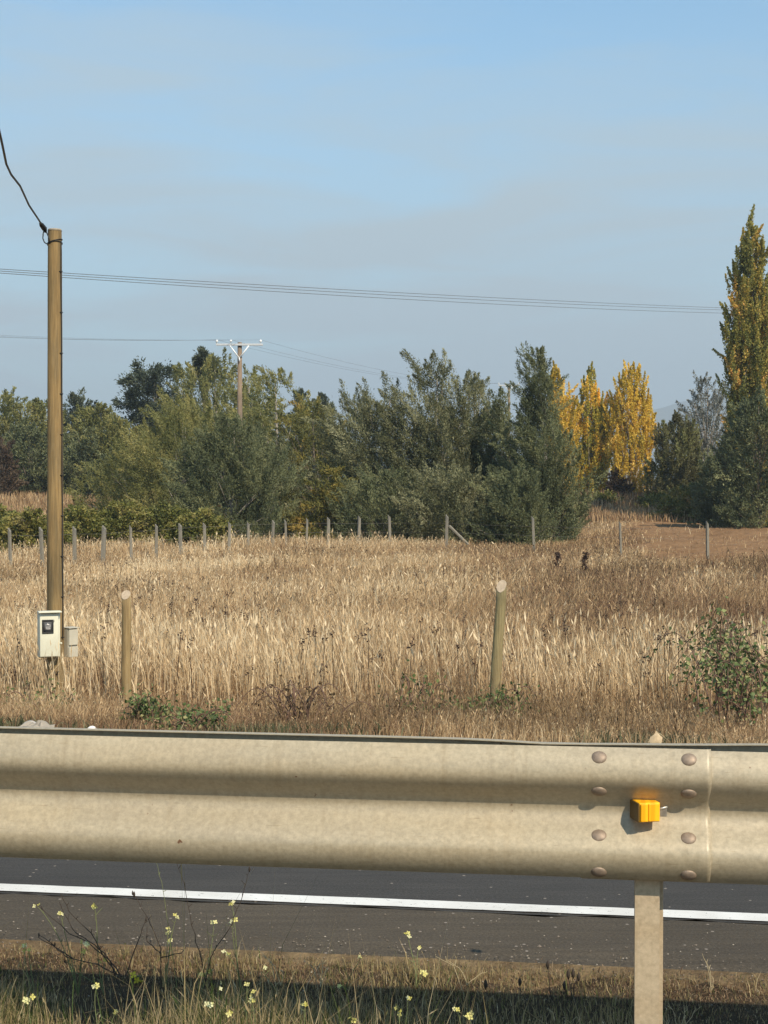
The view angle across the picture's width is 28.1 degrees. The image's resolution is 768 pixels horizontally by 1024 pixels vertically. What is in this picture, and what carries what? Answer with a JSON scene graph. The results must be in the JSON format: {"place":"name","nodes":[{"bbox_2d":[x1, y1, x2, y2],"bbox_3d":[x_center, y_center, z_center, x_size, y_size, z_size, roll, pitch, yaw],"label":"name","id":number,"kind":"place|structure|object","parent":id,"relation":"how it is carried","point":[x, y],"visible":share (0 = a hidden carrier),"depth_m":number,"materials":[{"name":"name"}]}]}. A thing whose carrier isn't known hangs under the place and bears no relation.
{"place":"outdoors","nodes":[
{"label":"outdoors","id":0,"kind":"place"},
{"bbox_2d":[2,273,705,312],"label":"power line","id":1,"kind":"object","parent":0,"point":[326,294],"visible":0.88,"depth_m":78.22,"materials":[{"name":"grey metal"}]},
{"bbox_2d":[3,271,714,309],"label":"power line","id":2,"kind":"object","parent":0,"point":[330,291],"visible":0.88,"depth_m":78.15,"materials":[{"name":"metal"}]},
{"bbox_2d":[3,269,716,307],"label":"power line","id":3,"kind":"object","parent":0,"point":[327,288],"visible":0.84,"depth_m":77.56,"materials":[{"name":"grey metal"}]},
{"bbox_2d":[0,894,767,972],"bbox_3d":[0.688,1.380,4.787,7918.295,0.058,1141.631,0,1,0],"label":"road shoulder","id":4,"kind":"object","parent":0,"point":[582,935],"visible":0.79,"depth_m":4.93},
{"bbox_2d":[0,857,767,923],"bbox_3d":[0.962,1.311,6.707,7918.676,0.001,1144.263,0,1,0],"label":"road","id":5,"kind":"structure","parent":0,"point":[580,891],"depth_m":5.49,"materials":[{"name":"grey asphalt"}]},
{"bbox_2d":[0,884,767,920],"bbox_3d":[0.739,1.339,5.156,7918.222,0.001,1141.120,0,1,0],"label":"road marking","id":6,"kind":"object","parent":5,"relation":"on","point":[404,902],"visible":0.95,"depth_m":5.27,"materials":[{"name":"paint"}]},
{"bbox_2d":[0,939,767,1023],"bbox_3d":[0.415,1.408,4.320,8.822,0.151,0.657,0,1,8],"label":"dry litter","id":7,"kind":"object","parent":0,"point":[575,979],"visible":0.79,"depth_m":4.52,"materials":[{"name":"brown plant"}]},
{"bbox_2d":[32,903,89,995],"bbox_3d":[-0.935,1.285,4.492,0.199,0.264,0.051,1,1,29],"label":"flowering weed","id":8,"kind":"object","parent":7,"relation":"on","point":[81,941],"visible":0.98,"depth_m":4.48,"materials":[{"name":"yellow plant"}]},
{"bbox_2d":[70,903,106,994],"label":"flowering weed","id":9,"kind":"object","parent":7,"relation":"on","point":[94,906],"visible":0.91,"depth_m":4.49,"materials":[{"name":"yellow plant"}]},
{"bbox_2d":[34,894,146,1001],"bbox_3d":[-0.855,1.278,4.472,0.339,0.326,0.054,0,1,0],"label":"dead weed","id":10,"kind":"object","parent":7,"relation":"on","point":[105,956],"visible":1,"depth_m":4.46,"materials":[{"name":"brown plant"}]},
{"bbox_2d":[132,891,186,994],"bbox_3d":[-0.657,1.268,4.498,0.161,0.331,0.050,0,1,0],"label":"dead weed","id":11,"kind":"object","parent":7,"relation":"on","point":[133,894],"visible":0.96,"depth_m":4.49,"materials":[{"name":"plant"}]},
{"bbox_2d":[164,913,178,990],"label":"flowering weed","id":12,"kind":"object","parent":7,"relation":"on","point":[166,967],"visible":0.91,"depth_m":4.49,"materials":[{"name":"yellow plant"}]},
{"bbox_2d":[199,920,216,991],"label":"flowering weed","id":13,"kind":"object","parent":7,"relation":"on","point":[212,921],"visible":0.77,"depth_m":4.50,"materials":[{"name":"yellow plant"}]},
{"bbox_2d":[199,866,250,1009],"bbox_3d":[-0.458,1.228,4.412,0.155,0.436,0.057,0,1,0],"label":"dead weed","id":14,"kind":"object","parent":7,"relation":"on","point":[249,869],"visible":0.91,"depth_m":4.40,"materials":[{"name":"plant"}]},
{"bbox_2d":[221,900,241,991],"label":"flowering weed","id":15,"kind":"object","parent":7,"relation":"on","point":[235,918],"visible":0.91,"depth_m":4.49,"materials":[{"name":"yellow plant"}]},
{"bbox_2d":[225,982,256,1023],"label":"flowering weed","id":16,"kind":"object","parent":7,"relation":"on","point":[250,1001],"visible":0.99,"depth_m":3.99,"materials":[{"name":"yellow plant"}]},
{"bbox_2d":[0,726,767,1023],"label":"guardrail","id":17,"kind":"object","parent":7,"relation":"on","point":[648,818],"visible":1,"depth_m":3.70,"materials":[{"name":"metal"}]},
{"bbox_2d":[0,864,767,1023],"bbox_3d":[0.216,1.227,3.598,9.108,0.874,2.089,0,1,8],"label":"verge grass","id":18,"kind":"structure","parent":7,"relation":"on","point":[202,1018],"depth_m":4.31,"materials":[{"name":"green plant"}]},
{"bbox_2d":[0,903,767,1015],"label":"gravel crumbs","id":19,"kind":"object","parent":7,"relation":"on","point":[378,944],"visible":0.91,"depth_m":4.76,"materials":[{"name":"stone"}]},
{"bbox_2d":[404,931,427,987],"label":"flowering weed","id":20,"kind":"object","parent":7,"relation":"on","point":[419,948],"visible":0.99,"depth_m":4.50,"materials":[{"name":"yellow plant"}]},
{"bbox_2d":[562,968,579,1003],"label":"dead weed","id":21,"kind":"object","parent":7,"relation":"on","point":[568,977],"visible":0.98,"depth_m":4.38,"materials":[{"name":"plant"}]},
{"bbox_2d":[0,480,767,994],"bbox_3d":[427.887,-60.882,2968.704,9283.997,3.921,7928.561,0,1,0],"label":"ground","id":22,"kind":"structure","parent":0,"point":[142,950],"depth_m":4.66,"materials":[{"name":"soil"}]},
{"bbox_2d":[8,528,11,564],"bbox_3d":[-10.962,1.261,45.046,0.080,1.610,0.072,-2,0,25],"label":"fence stake","id":23,"kind":"object","parent":22,"relation":"on","point":[9,546],"visible":0.56,"depth_m":45.02,"materials":[{"name":"grey wood"}]},
{"bbox_2d":[0,503,20,524],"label":"bramble bush","id":24,"kind":"object","parent":22,"relation":"on","point":[3,512],"visible":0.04,"depth_m":60.07,"materials":[{"name":"green plant"}]},
{"bbox_2d":[0,436,29,496],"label":"shrub","id":25,"kind":"object","parent":22,"relation":"on","point":[9,482],"visible":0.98,"depth_m":109.83,"materials":[{"name":"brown plant"}]},
{"bbox_2d":[0,417,46,496],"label":"shrub","id":26,"kind":"object","parent":22,"relation":"on","point":[33,473],"visible":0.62,"depth_m":113.23,"materials":[{"name":"green plant"}]},
{"bbox_2d":[0,385,46,489],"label":"elm tree","id":27,"kind":"object","parent":22,"relation":"on","point":[9,408],"visible":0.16,"depth_m":121.21,"materials":[{"name":"green plant"}]},
{"bbox_2d":[0,505,72,553],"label":"bramble bush","id":28,"kind":"object","parent":22,"relation":"on","point":[28,523],"visible":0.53,"depth_m":57.37,"materials":[{"name":"green plant"}]},
{"bbox_2d":[19,720,55,726],"bbox_3d":[-2.248,1.377,9.931,0.220,0.067,0.176,0,1,0],"label":"plastic scrap","id":29,"kind":"object","parent":22,"relation":"on","point":[40,723],"visible":0.69,"depth_m":9.92,"materials":[{"name":"plastic"}]},
{"bbox_2d":[39,527,44,567],"bbox_3d":[-10.362,1.278,46.530,0.097,1.661,0.088,-2,2,17],"label":"fence stake","id":30,"kind":"object","parent":22,"relation":"on","point":[41,543],"visible":0.58,"depth_m":46.48,"materials":[{"name":"grey wood"}]},
{"bbox_2d":[15,397,72,490],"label":"elm tree","id":31,"kind":"object","parent":22,"relation":"on","point":[38,406],"visible":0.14,"depth_m":122.60,"materials":[{"name":"green plant"}]},
{"bbox_2d":[3,678,85,711],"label":"bramble","id":32,"kind":"object","parent":22,"relation":"on","point":[41,686],"visible":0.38,"depth_m":13.42,"materials":[{"name":"plant"}]},
{"bbox_2d":[47,228,63,697],"bbox_3d":[-3.169,-0.229,14.798,0.184,4.974,0.172,0,1,0],"label":"utility pole","id":33,"kind":"object","parent":22,"relation":"on","point":[55,564],"visible":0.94,"depth_m":14.73,"materials":[{"name":"brown wood"}]},
{"bbox_2d":[0,131,50,243],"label":"service cable","id":34,"kind":"object","parent":33,"relation":"attached to","point":[43,227],"visible":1,"depth_m":12.41,"materials":[{"name":"rubber"}]},
{"bbox_2d":[37,610,61,657],"bbox_3d":[-3.186,1.165,14.645,0.228,0.445,0.171,0,1,-20],"label":"meter box","id":35,"kind":"object","parent":33,"relation":"attached to","point":[48,626],"visible":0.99,"depth_m":14.60,"materials":[{"name":"grey metal"}]},
{"bbox_2d":[42,620,53,633],"bbox_3d":[-3.190,1.089,14.587,0.108,0.132,0.010,0,1,-20],"label":"window","id":36,"kind":"structure","parent":35,"relation":"in","point":[47,625],"depth_m":14.58,"materials":[{"name":"grey"}]},
{"bbox_2d":[39,613,58,656],"bbox_3d":[-3.186,1.170,14.611,0.179,0.415,0.034,0,1,-20],"label":"door","id":37,"kind":"structure","parent":35,"relation":"in","point":[44,639],"depth_m":14.59,"materials":[{"name":"white metal"}]},
{"bbox_2d":[64,626,79,656],"bbox_3d":[-3.029,1.256,14.862,0.125,0.287,0.119,1,2,45],"label":"breaker box","id":38,"kind":"object","parent":33,"relation":"attached to","point":[70,635],"visible":1,"depth_m":14.82,"materials":[{"name":"white metal"}]},
{"bbox_2d":[72,526,76,561],"bbox_3d":[-9.673,1.258,48.020,0.106,1.636,0.096,1,3,6],"label":"fence stake","id":39,"kind":"object","parent":22,"relation":"on","point":[74,540],"visible":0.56,"depth_m":47.96,"materials":[{"name":"grey wood"}]},
{"bbox_2d":[10,523,648,535],"bbox_3d":[-1.795,0.569,54.163,23.267,0.166,11.539,0,1,-19],"label":"fence wire","id":40,"kind":"object","parent":39,"relation":"attached to","point":[343,523],"visible":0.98,"depth_m":56.01,"materials":[{"name":"metal"}]},
{"bbox_2d":[45,425,108,496],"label":"shrub","id":41,"kind":"object","parent":22,"relation":"on","point":[71,456],"visible":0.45,"depth_m":110.22,"materials":[{"name":"green plant"}]},
{"bbox_2d":[63,387,101,476],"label":"elm tree","id":42,"kind":"object","parent":22,"relation":"on","point":[75,398],"visible":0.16,"depth_m":129.34,"materials":[{"name":"green plant"}]},
{"bbox_2d":[63,503,123,547],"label":"bramble bush","id":43,"kind":"object","parent":22,"relation":"on","point":[88,524],"visible":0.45,"depth_m":60.43,"materials":[{"name":"green plant"}]},
{"bbox_2d":[66,402,132,486],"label":"elm tree","id":44,"kind":"object","parent":22,"relation":"on","point":[96,418],"visible":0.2,"depth_m":117.00,"materials":[{"name":"green plant"}]},
{"bbox_2d":[101,525,106,562],"bbox_3d":[-9.055,1.263,49.550,0.122,1.671,0.110,2,0,13],"label":"fence stake","id":45,"kind":"object","parent":22,"relation":"on","point":[103,545],"visible":0.56,"depth_m":49.50,"materials":[{"name":"grey wood"}]},
{"bbox_2d":[83,448,137,497],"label":"shrub","id":46,"kind":"object","parent":22,"relation":"on","point":[102,455],"visible":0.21,"depth_m":107.19,"materials":[{"name":"green plant"}]},
{"bbox_2d":[81,413,145,492],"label":"elm tree","id":47,"kind":"object","parent":22,"relation":"on","point":[111,432],"visible":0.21,"depth_m":111.04,"materials":[{"name":"green plant"}]},
{"bbox_2d":[77,499,168,546],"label":"bramble bush","id":48,"kind":"object","parent":22,"relation":"on","point":[131,514],"visible":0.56,"depth_m":61.45,"materials":[{"name":"green plant"}]},
{"bbox_2d":[121,590,131,708],"bbox_3d":[-2.417,1.499,14.434,0.105,1.523,0.099,0,1,0],"label":"fence post","id":49,"kind":"object","parent":22,"relation":"on","point":[126,682],"visible":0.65,"depth_m":14.39,"materials":[{"name":"brown wood"}]},
{"bbox_2d":[63,437,221,517],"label":"acacia tree","id":50,"kind":"object","parent":22,"relation":"on","point":[107,483],"visible":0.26,"depth_m":80.22,"materials":[{"name":"green plant"}]},
{"bbox_2d":[110,682,183,725],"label":"bramble","id":51,"kind":"object","parent":22,"relation":"on","point":[144,706],"visible":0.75,"depth_m":12.18,"materials":[{"name":"plant"}]},
{"bbox_2d":[111,355,196,459],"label":"eucalyptus tree","id":52,"kind":"object","parent":22,"relation":"on","point":[145,384],"visible":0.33,"depth_m":126.48,"materials":[{"name":"green plant"}]},
{"bbox_2d":[138,499,190,541],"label":"bramble bush","id":53,"kind":"object","parent":22,"relation":"on","point":[165,514],"visible":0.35,"depth_m":62.48,"materials":[{"name":"green plant"}]},
{"bbox_2d":[146,396,201,485],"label":"eucalyptus tree","id":54,"kind":"object","parent":22,"relation":"on","point":[152,422],"visible":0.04,"depth_m":120.89,"materials":[{"name":"green plant"}]},
{"bbox_2d":[109,392,245,517],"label":"acacia tree","id":55,"kind":"object","parent":22,"relation":"on","point":[168,434],"visible":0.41,"depth_m":75.91,"materials":[{"name":"green plant"}]},
{"bbox_2d":[144,697,234,730],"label":"bramble","id":56,"kind":"object","parent":22,"relation":"on","point":[213,716],"visible":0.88,"depth_m":10.92,"materials":[{"name":"plant"}]},
{"bbox_2d":[163,506,235,546],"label":"bramble bush","id":57,"kind":"object","parent":22,"relation":"on","point":[188,520],"visible":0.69,"depth_m":59.49,"materials":[{"name":"green plant"}]},
{"bbox_2d":[188,346,222,412],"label":"elm tree","id":58,"kind":"object","parent":22,"relation":"on","point":[198,358],"visible":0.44,"depth_m":117.37,"materials":[{"name":"green plant"}]},
{"bbox_2d":[153,347,289,489],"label":"elm tree","id":59,"kind":"object","parent":22,"relation":"on","point":[222,378],"visible":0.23,"depth_m":111.12,"materials":[{"name":"green plant"}]},
{"bbox_2d":[157,410,307,540],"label":"acacia tree","id":60,"kind":"object","parent":22,"relation":"on","point":[218,445],"visible":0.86,"depth_m":66.12,"materials":[{"name":"green plant"}]},
{"bbox_2d":[216,340,262,505],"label":"crossarm pole","id":61,"kind":"object","parent":22,"relation":"on","point":[239,380],"visible":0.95,"depth_m":76.77,"materials":[{"name":"wood"}]},
{"bbox_2d":[199,363,288,464],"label":"elm tree","id":62,"kind":"object","parent":22,"relation":"on","point":[232,391],"visible":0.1,"depth_m":103.60,"materials":[{"name":"green plant"}]},
{"bbox_2d":[216,424,315,538],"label":"acacia tree","id":63,"kind":"object","parent":22,"relation":"on","point":[280,441],"visible":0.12,"depth_m":70.53,"materials":[{"name":"green plant"}]},
{"bbox_2d":[211,365,342,514],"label":"willow tree","id":64,"kind":"object","parent":22,"relation":"on","point":[270,390],"visible":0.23,"depth_m":87.75,"materials":[{"name":"green plant"}]},
{"bbox_2d":[283,388,314,457],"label":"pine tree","id":65,"kind":"object","parent":22,"relation":"on","point":[301,391],"visible":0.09,"depth_m":137.59,"materials":[{"name":"green plant"}]},
{"bbox_2d":[230,673,382,723],"bbox_3d":[-0.568,1.543,12.496,1.162,0.497,0.813,0,1,22],"label":"bramble","id":66,"kind":"object","parent":22,"relation":"on","point":[293,696],"visible":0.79,"depth_m":12.44,"materials":[{"name":"plant"}]},
{"bbox_2d":[260,393,376,525],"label":"willow tree","id":67,"kind":"object","parent":22,"relation":"on","point":[316,408],"visible":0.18,"depth_m":84.33,"materials":[{"name":"green plant"}]},
{"bbox_2d":[312,391,336,464],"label":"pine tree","id":68,"kind":"object","parent":22,"relation":"on","point":[324,397],"visible":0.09,"depth_m":135.58,"materials":[{"name":"green plant"}]},
{"bbox_2d":[272,461,378,540],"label":"willow tree","id":69,"kind":"object","parent":22,"relation":"on","point":[320,504],"visible":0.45,"depth_m":68.50,"materials":[{"name":"green plant"}]},
{"bbox_2d":[290,379,386,528],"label":"acacia tree","id":70,"kind":"object","parent":22,"relation":"on","point":[328,438],"visible":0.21,"depth_m":72.50,"materials":[{"name":"green plant"}]},
{"bbox_2d":[0,488,704,522],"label":"bank grass","id":71,"kind":"structure","parent":22,"relation":"on","point":[29,499],"depth_m":102.55,"materials":[{"name":"plant"}]},
{"bbox_2d":[0,697,745,742],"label":"green weeds","id":72,"kind":"object","parent":22,"relation":"on","point":[265,727],"visible":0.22,"depth_m":10.49,"materials":[{"name":"plant"}]},
{"bbox_2d":[319,371,437,531],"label":"acacia tree","id":73,"kind":"object","parent":22,"relation":"on","point":[360,418],"visible":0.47,"depth_m":70.16,"materials":[{"name":"green plant"}]},
{"bbox_2d":[0,563,758,705],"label":"seed stalks","id":74,"kind":"object","parent":22,"relation":"on","point":[381,657],"visible":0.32,"depth_m":15.35,"materials":[{"name":"beige plant"}]},
{"bbox_2d":[0,559,767,677],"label":"seed heads","id":75,"kind":"object","parent":74,"relation":"attached to","point":[436,630],"visible":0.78,"depth_m":18.63,"materials":[{"name":"beige plant"}]},
{"bbox_2d":[0,536,767,742],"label":"brown weeds","id":76,"kind":"object","parent":22,"relation":"on","point":[558,707],"visible":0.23,"depth_m":13.05,"materials":[{"name":"brown plant"}]},
{"bbox_2d":[0,514,767,742],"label":"field grass","id":77,"kind":"structure","parent":22,"relation":"on","point":[321,578],"depth_m":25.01,"materials":[{"name":"plant"}]},
{"bbox_2d":[324,462,445,542],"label":"acacia tree","id":78,"kind":"object","parent":22,"relation":"on","point":[366,500],"visible":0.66,"depth_m":66.23,"materials":[{"name":"green plant"}]},
{"bbox_2d":[377,659,455,716],"bbox_3d":[0.270,1.577,12.960,0.694,0.616,0.500,-1,1,-24],"label":"bramble","id":79,"kind":"object","parent":22,"relation":"on","point":[417,684],"visible":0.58,"depth_m":13.00,"materials":[{"name":"plant"}]},
{"bbox_2d":[367,348,495,538],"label":"acacia tree","id":80,"kind":"object","parent":22,"relation":"on","point":[443,428],"visible":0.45,"depth_m":69.28,"materials":[{"name":"green plant"}]},
{"bbox_2d":[384,458,493,544],"bbox_3d":[3.320,-0.141,66.005,6.874,4.330,6.055,0,1,0],"label":"acacia tree","id":81,"kind":"object","parent":22,"relation":"on","point":[461,490],"visible":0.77,"depth_m":64.94,"materials":[{"name":"green plant"}]},
{"bbox_2d":[445,515,468,547],"bbox_3d":[2.866,0.982,60.460,0.959,1.782,0.165,0,1,8],"label":"fence stake","id":82,"kind":"object","parent":22,"relation":"on","point":[452,529],"visible":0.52,"depth_m":60.44,"materials":[{"name":"grey wood"}]},
{"bbox_2d":[404,369,517,535],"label":"acacia tree","id":83,"kind":"object","parent":22,"relation":"on","point":[477,388],"visible":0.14,"depth_m":70.02,"materials":[{"name":"green plant"}]},
{"bbox_2d":[420,676,545,721],"bbox_3d":[0.809,1.616,12.705,0.925,0.505,0.810,1,1,26],"label":"bramble","id":84,"kind":"object","parent":22,"relation":"on","point":[498,692],"visible":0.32,"depth_m":12.60,"materials":[{"name":"plant"}]},
{"bbox_2d":[441,386,552,521],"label":"acacia tree","id":85,"kind":"object","parent":22,"relation":"on","point":[499,425],"visible":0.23,"depth_m":69.21,"materials":[{"name":"green plant"}]},
{"bbox_2d":[490,580,505,701],"bbox_3d":[1.069,1.466,14.634,0.191,1.640,0.111,0,1,0],"label":"fence post","id":86,"kind":"object","parent":22,"relation":"on","point":[497,647],"visible":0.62,"depth_m":14.59,"materials":[{"name":"brown wood"}]},
{"bbox_2d":[461,461,571,546],"bbox_3d":[5.248,-0.132,63.789,4.658,4.064,4.652,1,1,23],"label":"acacia tree","id":87,"kind":"object","parent":22,"relation":"on","point":[515,488],"visible":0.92,"depth_m":63.28,"materials":[{"name":"green plant"}]},
{"bbox_2d":[488,341,607,541],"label":"acacia tree","id":88,"kind":"object","parent":22,"relation":"on","point":[545,458],"visible":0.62,"depth_m":65.46,"materials":[{"name":"green plant"}]},
{"bbox_2d":[546,360,585,492],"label":"poplar tree","id":89,"kind":"object","parent":22,"relation":"on","point":[567,421],"visible":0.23,"depth_m":111.47,"materials":[{"name":"yellow plant"}]},
{"bbox_2d":[566,361,612,492],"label":"poplar tree","id":90,"kind":"object","parent":22,"relation":"on","point":[592,450],"visible":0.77,"depth_m":112.19,"materials":[{"name":"yellow plant"}]},
{"bbox_2d":[579,489,623,504],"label":"shrub","id":91,"kind":"object","parent":22,"relation":"on","point":[608,493],"visible":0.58,"depth_m":105.41,"materials":[{"name":"green plant"}]},
{"bbox_2d":[602,467,634,495],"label":"shrub","id":92,"kind":"object","parent":22,"relation":"on","point":[614,486],"visible":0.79,"depth_m":109.62,"materials":[{"name":"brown plant"}]},
{"bbox_2d":[600,359,657,495],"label":"poplar tree","id":93,"kind":"object","parent":22,"relation":"on","point":[625,458],"visible":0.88,"depth_m":110.22,"materials":[{"name":"yellow plant"}]},
{"bbox_2d":[634,491,678,508],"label":"shrub","id":94,"kind":"object","parent":22,"relation":"on","point":[650,499],"visible":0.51,"depth_m":103.52,"materials":[{"name":"green plant"}]},
{"bbox_2d":[641,409,708,501],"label":"shrub","id":95,"kind":"object","parent":22,"relation":"on","point":[683,467],"visible":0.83,"depth_m":105.19,"materials":[{"name":"green plant"}]},
{"bbox_2d":[647,480,711,522],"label":"shrub","id":96,"kind":"object","parent":22,"relation":"on","point":[680,502],"visible":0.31,"depth_m":96.68,"materials":[{"name":"green plant"}]},
{"bbox_2d":[675,371,726,469],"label":"grey tree","id":97,"kind":"object","parent":22,"relation":"on","point":[702,414],"visible":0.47,"depth_m":109.50,"materials":[{"name":"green plant"}]},
{"bbox_2d":[646,596,767,727],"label":"bramble","id":98,"kind":"object","parent":22,"relation":"on","point":[743,658],"visible":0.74,"depth_m":13.62,"materials":[{"name":"plant"}]},
{"bbox_2d":[671,651,767,736],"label":"bramble","id":99,"kind":"object","parent":22,"relation":"on","point":[741,700],"visible":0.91,"depth_m":12.20,"materials":[{"name":"plant"}]},
{"bbox_2d":[686,435,756,526],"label":"tree","id":100,"kind":"object","parent":22,"relation":"on","point":[705,511],"visible":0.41,"depth_m":87.70,"materials":[{"name":"green plant"}]},
{"bbox_2d":[701,607,761,720],"bbox_3d":[3.035,1.400,13.641,0.495,1.134,0.633,0,1,0],"label":"bramble","id":101,"kind":"object","parent":22,"relation":"on","point":[721,645],"visible":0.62,"depth_m":13.57,"materials":[{"name":"plant"}]},
{"bbox_2d":[701,384,767,528],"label":"tree","id":102,"kind":"object","parent":22,"relation":"on","point":[741,504],"visible":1,"depth_m":83.39,"materials":[{"name":"green plant"}]},
{"bbox_2d":[712,204,767,525],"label":"tall poplar tree","id":103,"kind":"object","parent":22,"relation":"on","point":[745,363],"visible":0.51,"depth_m":91.08,"materials":[{"name":"yellow plant"}]},
{"bbox_2d":[0,0,767,460],"label":"sky","id":104,"kind":"structure","parent":0,"point":[603,152],"materials":[{"name":"blue"}]},
{"bbox_2d":[318,397,728,479],"bbox_3d":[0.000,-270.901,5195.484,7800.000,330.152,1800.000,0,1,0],"label":"hills","id":105,"kind":"structure","parent":0,"point":[665,413],"depth_m":4980.88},
{"bbox_2d":[606,519,767,561],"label":"ploughed field","id":106,"kind":"structure","parent":0,"point":[738,533],"depth_m":68.08,"materials":[{"name":"brown soil"}]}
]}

